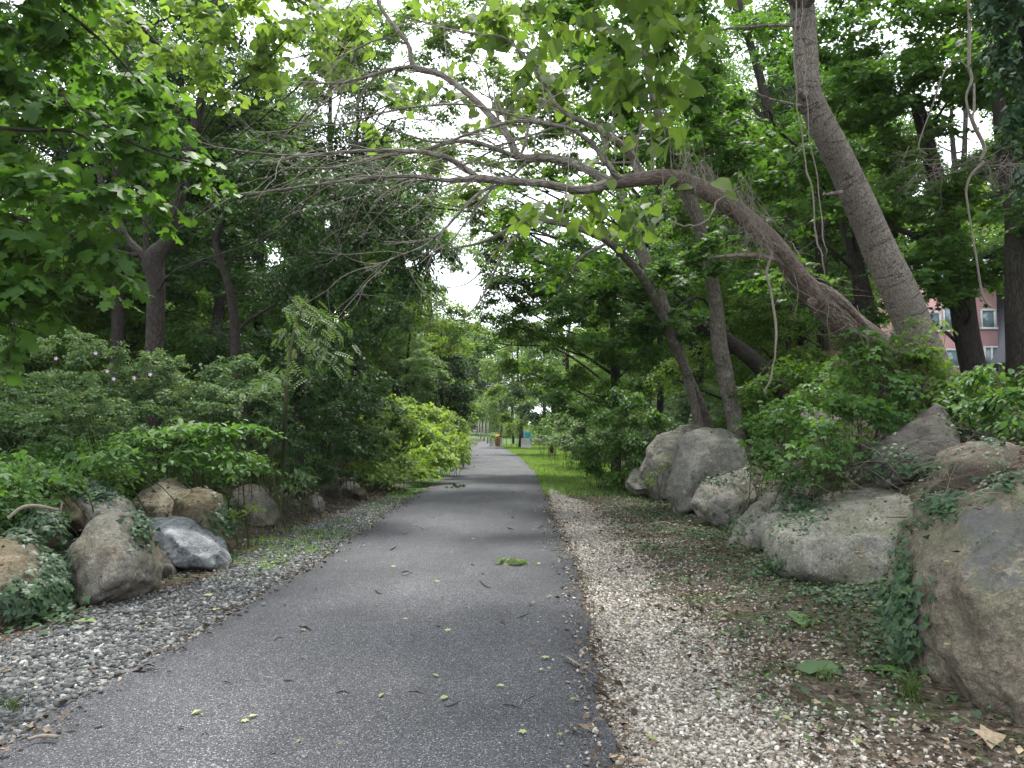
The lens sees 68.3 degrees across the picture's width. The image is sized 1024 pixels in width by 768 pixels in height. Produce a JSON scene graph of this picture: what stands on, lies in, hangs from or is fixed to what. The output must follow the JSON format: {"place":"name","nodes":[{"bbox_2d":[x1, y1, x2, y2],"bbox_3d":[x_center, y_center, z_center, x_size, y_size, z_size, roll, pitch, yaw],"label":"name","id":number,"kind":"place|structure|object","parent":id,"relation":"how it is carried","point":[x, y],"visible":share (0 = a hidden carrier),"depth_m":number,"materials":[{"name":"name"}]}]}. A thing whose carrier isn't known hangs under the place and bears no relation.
{"place":"outdoors","nodes":[
{"label":"outdoors","id":0,"kind":"place"},
{"bbox_2d":[0,493,427,743],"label":"gravel","id":1,"kind":"structure","parent":0,"point":[129,639],"depth_m":5.95,"materials":[{"name":"gravel"}]},
{"bbox_2d":[0,439,617,767],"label":"path","id":2,"kind":"structure","parent":0,"point":[368,653],"depth_m":4.90,"materials":[{"name":"asphalt"}]},
{"bbox_2d":[0,0,1002,424],"label":"sky","id":3,"kind":"structure","parent":0,"point":[463,293],"materials":[{"name":"white"}]},
{"bbox_2d":[0,403,1023,767],"bbox_3d":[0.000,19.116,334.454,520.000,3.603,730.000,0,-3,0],"label":"ground","id":4,"kind":"structure","parent":0,"point":[930,689],"depth_m":6.21,"materials":[{"name":"gravel"}]},
{"bbox_2d":[0,534,51,625],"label":"boulder","id":5,"kind":"object","parent":4,"relation":"on","point":[16,556],"visible":0.45,"depth_m":6.40,"materials":[{"name":"stone"}]},
{"bbox_2d":[0,335,89,477],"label":"flowering shrub","id":6,"kind":"object","parent":4,"relation":"on","point":[31,425],"visible":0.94,"depth_m":9.31,"materials":[{"name":"green plant"}]},
{"bbox_2d":[50,498,85,532],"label":"boulder","id":7,"kind":"object","parent":4,"relation":"on","point":[77,524],"visible":0.41,"depth_m":8.23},
{"bbox_2d":[0,445,147,542],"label":"layered shrub","id":8,"kind":"object","parent":4,"relation":"on","point":[23,455],"visible":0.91,"depth_m":7.86,"materials":[{"name":"green plant"}]},
{"bbox_2d":[21,325,132,470],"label":"flowering shrub","id":9,"kind":"object","parent":4,"relation":"on","point":[83,353],"visible":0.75,"depth_m":10.11,"materials":[{"name":"green plant"}]},
{"bbox_2d":[70,484,135,533],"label":"boulder","id":10,"kind":"object","parent":4,"relation":"on","point":[116,506],"visible":0.16,"depth_m":8.44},
{"bbox_2d":[12,64,211,385],"bbox_3d":[-18.632,-5.919,36.549,11.777,19.100,9.525,-1,-3,13],"label":"woodland tree","id":11,"kind":"object","parent":4,"relation":"on","point":[47,318],"visible":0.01,"depth_m":33.66,"materials":[{"name":"green plant"}]},
{"bbox_2d":[66,512,163,605],"bbox_3d":[-3.894,1.712,7.433,0.912,0.876,1.431,0,-3,0],"label":"boulder","id":12,"kind":"object","parent":4,"relation":"on","point":[117,566],"visible":0.79,"depth_m":6.99,"materials":[{"name":"stone"}]},
{"bbox_2d":[0,0,242,387],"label":"overhanging maple","id":13,"kind":"object","parent":4,"relation":"on","point":[45,36],"visible":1,"depth_m":5.60,"materials":[{"name":"green plant"}]},
{"bbox_2d":[0,0,265,391],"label":"woodland tree","id":14,"kind":"object","parent":4,"relation":"on","point":[78,288],"visible":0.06,"depth_m":21.27,"materials":[{"name":"green plant"}]},
{"bbox_2d":[77,341,194,487],"bbox_3d":[-5.572,0.607,11.105,1.665,2.474,2.014,0,-3,0],"label":"flowering shrub","id":15,"kind":"object","parent":4,"relation":"on","point":[118,387],"visible":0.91,"depth_m":10.97,"materials":[{"name":"green plant"}]},
{"bbox_2d":[0,0,319,421],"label":"woodland tree","id":16,"kind":"object","parent":4,"relation":"on","point":[118,322],"visible":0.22,"depth_m":17.34,"materials":[{"name":"green plant"}]},
{"bbox_2d":[0,477,319,637],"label":"ivy","id":17,"kind":"object","parent":4,"relation":"on","point":[50,597],"visible":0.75,"depth_m":6.96,"materials":[{"name":"green plant"}]},
{"bbox_2d":[0,0,319,386],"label":"woodland tree","id":18,"kind":"object","parent":4,"relation":"on","point":[190,354],"visible":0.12,"depth_m":18.69,"materials":[{"name":"green plant"}]},
{"bbox_2d":[132,478,188,517],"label":"boulder","id":19,"kind":"object","parent":4,"relation":"on","point":[156,504],"visible":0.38,"depth_m":10.12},
{"bbox_2d":[0,432,333,532],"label":"undergrowth","id":20,"kind":"object","parent":4,"relation":"on","point":[51,459],"visible":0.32,"depth_m":9.46,"materials":[{"name":"green plant"}]},
{"bbox_2d":[58,418,290,538],"bbox_3d":[-4.159,1.347,9.956,3.157,1.785,2.046,2,-4,-32],"label":"layered shrub","id":21,"kind":"object","parent":4,"relation":"on","point":[221,436],"visible":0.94,"depth_m":9.58,"materials":[{"name":"green plant"}]},
{"bbox_2d":[150,516,231,569],"bbox_3d":[-3.879,1.910,9.000,1.456,0.624,0.895,-2,-4,32],"label":"boulder","id":22,"kind":"object","parent":4,"relation":"on","point":[174,534],"visible":0.74,"depth_m":8.65,"materials":[{"name":"stone"}]},
{"bbox_2d":[70,43,327,447],"bbox_3d":[-7.806,-3.143,19.255,5.883,11.479,6.152,1,-3,-16],"label":"woodland tree","id":23,"kind":"object","parent":4,"relation":"on","point":[220,307],"visible":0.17,"depth_m":19.23,"materials":[{"name":"green plant"}]},
{"bbox_2d":[153,363,247,523],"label":"flowering shrub","id":24,"kind":"object","parent":4,"relation":"on","point":[204,410],"visible":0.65,"depth_m":11.45,"materials":[{"name":"green plant"}]},
{"bbox_2d":[172,487,235,551],"bbox_3d":[-4.098,1.797,10.024,0.751,0.805,1.525,2,-4,-32],"label":"boulder","id":25,"kind":"object","parent":4,"relation":"on","point":[187,504],"visible":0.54,"depth_m":9.78,"materials":[{"name":"stone"}]},
{"bbox_2d":[0,371,435,474],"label":"undergrowth","id":26,"kind":"object","parent":4,"relation":"on","point":[10,437],"visible":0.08,"depth_m":16.32,"materials":[{"name":"green plant"}]},
{"bbox_2d":[139,129,324,487],"bbox_3d":[-5.564,-1.446,15.185,3.565,7.141,2.357,0,-3,0],"label":"dark tree","id":27,"kind":"object","parent":4,"relation":"on","point":[233,340],"visible":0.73,"depth_m":15.01,"materials":[{"name":"green plant"}]},
{"bbox_2d":[142,134,331,419],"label":"woodland tree","id":28,"kind":"object","parent":4,"relation":"on","point":[207,307],"visible":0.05,"depth_m":24.72,"materials":[{"name":"green plant"}]},
{"bbox_2d":[187,353,297,521],"bbox_3d":[-4.357,0.941,12.368,1.622,2.893,2.034,3,-5,-44],"label":"flowering shrub","id":29,"kind":"object","parent":4,"relation":"on","point":[270,419],"visible":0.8,"depth_m":12.17,"materials":[{"name":"green plant"}]},
{"bbox_2d":[44,0,446,485],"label":"forked tree","id":30,"kind":"object","parent":4,"relation":"on","point":[212,20],"visible":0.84,"depth_m":11.65,"materials":[{"name":"green plant"}]},
{"bbox_2d":[230,484,280,527],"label":"boulder","id":31,"kind":"object","parent":4,"relation":"on","point":[261,500],"visible":0.55,"depth_m":12.28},
{"bbox_2d":[223,294,360,517],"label":"young tree","id":32,"kind":"object","parent":4,"relation":"on","point":[286,378],"visible":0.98,"depth_m":11.52,"materials":[{"name":"green plant"}]},
{"bbox_2d":[272,466,321,523],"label":"plant","id":33,"kind":"object","parent":4,"relation":"on","point":[300,474],"visible":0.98,"depth_m":12.49,"materials":[{"name":"green plant"}]},
{"bbox_2d":[185,325,411,486],"bbox_3d":[-4.570,0.741,18.783,6.093,3.853,3.692,3,-4,-39],"label":"dark shrub","id":34,"kind":"object","parent":4,"relation":"on","point":[281,355],"visible":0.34,"depth_m":18.00,"materials":[{"name":"green plant"}]},
{"bbox_2d":[225,161,393,410],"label":"woodland tree","id":35,"kind":"object","parent":4,"relation":"on","point":[366,355],"visible":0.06,"depth_m":30.92,"materials":[{"name":"green plant"}]},
{"bbox_2d":[193,4,433,459],"bbox_3d":[-7.222,-5.009,26.904,8.500,16.504,9.897,0,-3,4],"label":"woodland tree","id":36,"kind":"object","parent":4,"relation":"on","point":[391,305],"visible":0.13,"depth_m":25.54,"materials":[{"name":"green plant"}]},
{"bbox_2d":[249,389,386,515],"bbox_3d":[-3.760,1.293,15.349,1.922,2.517,4.619,0,-3,0],"label":"dark shrub","id":37,"kind":"object","parent":4,"relation":"on","point":[350,448],"visible":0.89,"depth_m":15.44,"materials":[{"name":"green plant"}]},
{"bbox_2d":[228,140,469,499],"bbox_3d":[-3.087,-1.231,14.459,5.174,7.197,2.704,-2,-4,25],"label":"dark tree","id":38,"kind":"object","parent":4,"relation":"on","point":[350,285],"visible":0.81,"depth_m":14.26,"materials":[{"name":"green plant"}]},
{"bbox_2d":[266,157,437,419],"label":"woodland tree","id":39,"kind":"object","parent":4,"relation":"on","point":[384,362],"visible":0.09,"depth_m":33.42,"materials":[{"name":"green plant"}]},
{"bbox_2d":[278,0,485,460],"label":"tall tree","id":40,"kind":"object","parent":4,"relation":"on","point":[390,32],"visible":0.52,"depth_m":23.56,"materials":[{"name":"green plant"}]},
{"bbox_2d":[327,406,436,493],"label":"thicket bush","id":41,"kind":"object","parent":4,"relation":"on","point":[380,470],"visible":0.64,"depth_m":19.33,"materials":[{"name":"green plant"}]},
{"bbox_2d":[368,331,451,450],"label":"pale tree","id":42,"kind":"object","parent":4,"relation":"on","point":[404,368],"visible":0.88,"depth_m":29.41,"materials":[{"name":"green plant"}]},
{"bbox_2d":[336,128,492,454],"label":"woodland tree","id":43,"kind":"object","parent":4,"relation":"on","point":[449,347],"visible":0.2,"depth_m":36.20,"materials":[{"name":"green plant"}]},
{"bbox_2d":[167,490,661,580],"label":"grass","id":44,"kind":"structure","parent":4,"relation":"on","point":[294,540],"depth_m":11.12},
{"bbox_2d":[380,394,461,486],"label":"thicket bush","id":45,"kind":"object","parent":4,"relation":"on","point":[431,434],"visible":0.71,"depth_m":22.05,"materials":[{"name":"green plant"}]},
{"bbox_2d":[345,183,499,418],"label":"woodland tree","id":46,"kind":"object","parent":4,"relation":"on","point":[489,201],"visible":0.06,"depth_m":45.63,"materials":[{"name":"green plant"}]},
{"bbox_2d":[401,313,482,435],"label":"round tree","id":47,"kind":"object","parent":4,"relation":"on","point":[453,393],"visible":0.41,"depth_m":40.75,"materials":[{"name":"green plant"}]},
{"bbox_2d":[414,402,476,479],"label":"thicket bush","id":48,"kind":"object","parent":4,"relation":"on","point":[437,415],"visible":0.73,"depth_m":25.41,"materials":[{"name":"green plant"}]},
{"bbox_2d":[473,357,502,437],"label":"tree","id":49,"kind":"object","parent":4,"relation":"on","point":[487,362],"visible":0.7,"depth_m":89.74,"materials":[{"name":"green plant"}]},
{"bbox_2d":[0,199,1003,433],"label":"woods","id":50,"kind":"object","parent":4,"relation":"on","point":[481,386],"visible":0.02,"depth_m":122.39,"materials":[{"name":"green plant"}]},
{"bbox_2d":[482,343,525,446],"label":"tree","id":51,"kind":"object","parent":4,"relation":"on","point":[497,389],"visible":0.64,"depth_m":59.72,"materials":[{"name":"green plant"}]},
{"bbox_2d":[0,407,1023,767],"bbox_3d":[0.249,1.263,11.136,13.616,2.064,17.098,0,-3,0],"label":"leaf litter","id":52,"kind":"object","parent":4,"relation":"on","point":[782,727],"visible":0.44,"depth_m":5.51,"materials":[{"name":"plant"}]},
{"bbox_2d":[5,425,1023,767],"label":"weeds","id":53,"kind":"object","parent":4,"relation":"on","point":[853,623],"visible":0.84,"depth_m":6.31,"materials":[{"name":"green plant"}]},
{"bbox_2d":[394,0,663,434],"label":"tall tree","id":54,"kind":"object","parent":4,"relation":"on","point":[467,196],"visible":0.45,"depth_m":22.31,"materials":[{"name":"green plant"}]},
{"bbox_2d":[492,303,571,452],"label":"tree","id":55,"kind":"object","parent":4,"relation":"on","point":[523,410],"visible":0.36,"depth_m":44.91,"materials":[{"name":"green plant"}]},
{"bbox_2d":[467,199,621,471],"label":"maple tree","id":56,"kind":"object","parent":4,"relation":"on","point":[577,376],"visible":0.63,"depth_m":25.49,"materials":[{"name":"green plant"}]},
{"bbox_2d":[158,0,958,421],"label":"leaning tree","id":57,"kind":"object","parent":4,"relation":"on","point":[658,34],"visible":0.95,"depth_m":8.13,"materials":[{"name":"green plant"}]},
{"bbox_2d":[650,134,933,374],"bbox_3d":[3.430,-1.355,9.269,5.145,2.465,1.618,3,-4,-42],"label":"dead vine","id":58,"kind":"object","parent":57,"relation":"on","point":[740,194],"visible":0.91,"depth_m":8.26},
{"bbox_2d":[784,0,838,281],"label":"hanging vine","id":59,"kind":"object","parent":57,"relation":"hanging from","point":[810,182],"visible":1,"depth_m":8.97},
{"bbox_2d":[877,0,1023,307],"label":"hanging vine","id":60,"kind":"object","parent":57,"relation":"hanging from","point":[971,119],"visible":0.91,"depth_m":7.70,"materials":[{"name":"plant"}]},
{"bbox_2d":[523,289,609,429],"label":"woodland tree","id":61,"kind":"object","parent":4,"relation":"on","point":[567,362],"visible":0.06,"depth_m":60.01,"materials":[{"name":"green plant"}]},
{"bbox_2d":[533,402,611,470],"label":"hedge bush","id":62,"kind":"object","parent":4,"relation":"on","point":[569,435],"visible":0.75,"depth_m":28.69,"materials":[{"name":"green plant"}]},
{"bbox_2d":[448,167,712,427],"bbox_3d":[2.361,-0.948,14.551,8.136,6.067,2.300,3,-4,-41],"label":"bent tree","id":63,"kind":"object","parent":4,"relation":"on","point":[630,262],"visible":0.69,"depth_m":13.55,"materials":[{"name":"green plant"}]},
{"bbox_2d":[500,0,715,428],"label":"maple tree","id":64,"kind":"object","parent":4,"relation":"on","point":[680,210],"visible":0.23,"depth_m":18.09,"materials":[{"name":"green plant"}]},
{"bbox_2d":[539,235,697,481],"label":"maple tree","id":65,"kind":"object","parent":4,"relation":"on","point":[611,357],"visible":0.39,"depth_m":21.98,"materials":[{"name":"green plant"}]},
{"bbox_2d":[566,386,678,495],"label":"roadside bush","id":66,"kind":"object","parent":4,"relation":"on","point":[615,439],"visible":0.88,"depth_m":18.81,"materials":[{"name":"green plant"}]},
{"bbox_2d":[571,185,713,402],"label":"woodland tree","id":67,"kind":"object","parent":4,"relation":"on","point":[675,382],"visible":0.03,"depth_m":44.51,"materials":[{"name":"green plant"}]},
{"bbox_2d":[548,381,756,471],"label":"undergrowth","id":68,"kind":"object","parent":4,"relation":"on","point":[679,410],"visible":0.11,"depth_m":26.06,"materials":[{"name":"green plant"}]},
{"bbox_2d":[525,0,787,452],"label":"maple tree","id":69,"kind":"object","parent":4,"relation":"on","point":[709,269],"visible":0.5,"depth_m":13.09,"materials":[{"name":"green plant"}]},
{"bbox_2d":[513,231,801,412],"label":"maple tree","id":70,"kind":"object","parent":4,"relation":"on","point":[753,360],"visible":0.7,"depth_m":16.18,"materials":[{"name":"green plant"}]},
{"bbox_2d":[639,424,694,501],"bbox_3d":[3.624,1.814,17.166,1.423,1.803,2.009,0,-3,0],"label":"boulder","id":71,"kind":"object","parent":4,"relation":"on","point":[664,447],"visible":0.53,"depth_m":16.70,"materials":[{"name":"stone"}]},
{"bbox_2d":[601,67,795,384],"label":"woodland tree","id":72,"kind":"object","parent":4,"relation":"on","point":[678,301],"visible":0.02,"depth_m":30.39,"materials":[{"name":"green plant"}]},
{"bbox_2d":[666,427,749,513],"bbox_3d":[3.770,1.696,14.770,1.604,1.714,1.993,0,-3,0],"label":"boulder","id":73,"kind":"object","parent":4,"relation":"on","point":[682,486],"visible":0.76,"depth_m":14.18,"materials":[{"name":"stone"}]},
{"bbox_2d":[690,467,756,527],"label":"boulder","id":74,"kind":"object","parent":4,"relation":"on","point":[731,498],"visible":0.7,"depth_m":12.14,"materials":[{"name":"stone"}]},
{"bbox_2d":[656,0,824,386],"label":"maple tree","id":75,"kind":"object","parent":4,"relation":"on","point":[718,66],"visible":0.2,"depth_m":21.45,"materials":[{"name":"green plant"}]},
{"bbox_2d":[640,287,840,414],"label":"maple tree","id":76,"kind":"object","parent":4,"relation":"on","point":[694,367],"visible":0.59,"depth_m":19.08,"materials":[{"name":"green plant"}]},
{"bbox_2d":[726,492,776,550],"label":"boulder","id":77,"kind":"object","parent":4,"relation":"on","point":[747,540],"visible":0.41,"depth_m":10.24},
{"bbox_2d":[754,486,809,547],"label":"boulder","id":78,"kind":"object","parent":4,"relation":"on","point":[762,523],"visible":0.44,"depth_m":9.62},
{"bbox_2d":[731,400,855,514],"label":"bank shrub","id":79,"kind":"object","parent":4,"relation":"on","point":[765,447],"visible":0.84,"depth_m":10.17,"materials":[{"name":"green plant"}]},
{"bbox_2d":[666,27,920,403],"bbox_3d":[10.038,-5.247,27.403,9.814,15.917,7.937,0,-3,-7],"label":"woodland tree","id":80,"kind":"object","parent":4,"relation":"on","point":[732,66],"visible":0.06,"depth_m":27.13,"materials":[{"name":"green plant"}]},
{"bbox_2d":[706,86,891,368],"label":"woodland tree","id":81,"kind":"object","parent":4,"relation":"on","point":[839,344],"visible":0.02,"depth_m":31.57,"materials":[{"name":"green plant"}]},
{"bbox_2d":[691,50,910,372],"bbox_3d":[7.711,-3.548,19.773,5.537,10.804,5.790,1,-3,-17],"label":"woodland tree","id":82,"kind":"object","parent":4,"relation":"on","point":[817,322],"visible":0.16,"depth_m":19.50,"materials":[{"name":"green plant"}]},
{"bbox_2d":[585,350,1023,445],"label":"undergrowth","id":83,"kind":"object","parent":4,"relation":"on","point":[757,396],"visible":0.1,"depth_m":15.25,"materials":[{"name":"green plant"}]},
{"bbox_2d":[673,0,951,383],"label":"woodland tree","id":84,"kind":"object","parent":4,"relation":"on","point":[777,87],"visible":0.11,"depth_m":24.38,"materials":[{"name":"green plant"}]},
{"bbox_2d":[689,0,959,408],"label":"maple tree","id":85,"kind":"object","parent":4,"relation":"on","point":[888,142],"visible":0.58,"depth_m":14.31,"materials":[{"name":"green plant"}]},
{"bbox_2d":[635,410,1023,705],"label":"ivy","id":86,"kind":"object","parent":4,"relation":"on","point":[900,627],"visible":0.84,"depth_m":6.76,"materials":[{"name":"green plant"}]},
{"bbox_2d":[761,481,913,585],"bbox_3d":[3.891,1.647,8.602,1.728,1.114,2.693,-3,-4,42],"label":"boulder","id":87,"kind":"object","parent":4,"relation":"on","point":[869,542],"visible":0.66,"depth_m":7.75,"materials":[{"name":"stone"}]},
{"bbox_2d":[713,0,962,412],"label":"ash tree","id":88,"kind":"object","parent":4,"relation":"on","point":[890,271],"visible":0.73,"depth_m":10.52,"materials":[{"name":"brown plant"}]},
{"bbox_2d":[763,325,935,507],"bbox_3d":[4.263,0.593,9.670,2.531,2.753,1.550,2,-4,-27],"label":"bank shrub","id":89,"kind":"object","parent":4,"relation":"on","point":[882,413],"visible":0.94,"depth_m":9.72,"materials":[{"name":"green plant"}]},
{"bbox_2d":[788,419,1000,531],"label":"dry stems","id":90,"kind":"object","parent":4,"relation":"on","point":[908,474],"visible":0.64,"depth_m":8.42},
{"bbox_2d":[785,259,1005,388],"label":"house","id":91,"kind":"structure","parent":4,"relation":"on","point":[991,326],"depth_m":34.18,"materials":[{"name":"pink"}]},
{"bbox_2d":[856,404,960,487],"bbox_3d":[4.784,0.733,9.117,1.214,0.991,1.518,0,-3,0],"label":"boulder","id":92,"kind":"object","parent":4,"relation":"on","point":[938,429],"visible":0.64,"depth_m":8.78,"materials":[{"name":"stone"}]},
{"bbox_2d":[888,663,935,704],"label":"grass tuft","id":93,"kind":"object","parent":4,"relation":"on","point":[914,690],"visible":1,"depth_m":4.46,"materials":[{"name":"green plant"}]},
{"bbox_2d":[838,0,1023,403],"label":"maple tree","id":94,"kind":"object","parent":4,"relation":"on","point":[954,291],"visible":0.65,"depth_m":13.24,"materials":[{"name":"green plant"}]},
{"bbox_2d":[851,341,1018,439],"bbox_3d":[5.734,0.121,10.119,2.150,1.566,1.362,0,-3,0],"label":"bank shrub","id":95,"kind":"object","parent":4,"relation":"on","point":[930,363],"visible":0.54,"depth_m":10.10,"materials":[{"name":"green plant"}]},
{"bbox_2d":[870,32,1023,295],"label":"woodland tree","id":96,"kind":"object","parent":4,"relation":"on","point":[953,147],"visible":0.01,"depth_m":51.05,"materials":[{"name":"green plant"}]},
{"bbox_2d":[871,23,1023,293],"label":"woodland tree","id":97,"kind":"object","parent":4,"relation":"on","point":[964,140],"visible":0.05,"depth_m":46.72,"materials":[{"name":"green plant"}]},
{"bbox_2d":[886,479,1023,726],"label":"boulder","id":98,"kind":"object","parent":4,"relation":"on","point":[978,590],"visible":0.73,"depth_m":4.56,"materials":[{"name":"stone"}]},
{"bbox_2d":[914,4,1023,235],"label":"woodland tree","id":99,"kind":"object","parent":4,"relation":"on","point":[985,188],"visible":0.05,"depth_m":14.56,"materials":[{"name":"green plant"}]},
{"bbox_2d":[926,441,1020,493],"bbox_3d":[4.853,0.905,7.909,0.874,0.618,1.360,-3,-5,44],"label":"boulder","id":100,"kind":"object","parent":4,"relation":"on","point":[1012,452],"visible":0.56,"depth_m":7.47,"materials":[{"name":"stone"}]},
{"bbox_2d":[929,363,1023,445],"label":"bank shrub","id":101,"kind":"object","parent":4,"relation":"on","point":[984,406],"visible":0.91,"depth_m":8.93,"materials":[{"name":"green plant"}]},
{"bbox_2d":[938,26,1023,388],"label":"dark tree","id":102,"kind":"object","parent":4,"relation":"on","point":[1013,216],"visible":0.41,"depth_m":11.56,"materials":[{"name":"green plant"}]},
{"bbox_2d":[962,199,1004,285],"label":"woodland tree","id":103,"kind":"object","parent":4,"relation":"on","point":[979,235],"visible":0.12,"depth_m":34.92,"materials":[{"name":"green plant"}]},
{"bbox_2d":[964,0,1023,213],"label":"ivy clad tree","id":104,"kind":"object","parent":4,"relation":"on","point":[1005,18],"visible":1,"depth_m":6.01,"materials":[{"name":"green plant"}]},
{"bbox_2d":[502,443,649,495],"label":"grass","id":105,"kind":"structure","parent":0,"point":[532,457],"depth_m":25.78,"materials":[{"name":"plant"}]},
{"bbox_2d":[535,500,1020,767],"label":"gravel","id":106,"kind":"structure","parent":0,"point":[733,750],"depth_m":4.75,"materials":[{"name":"gravel"}]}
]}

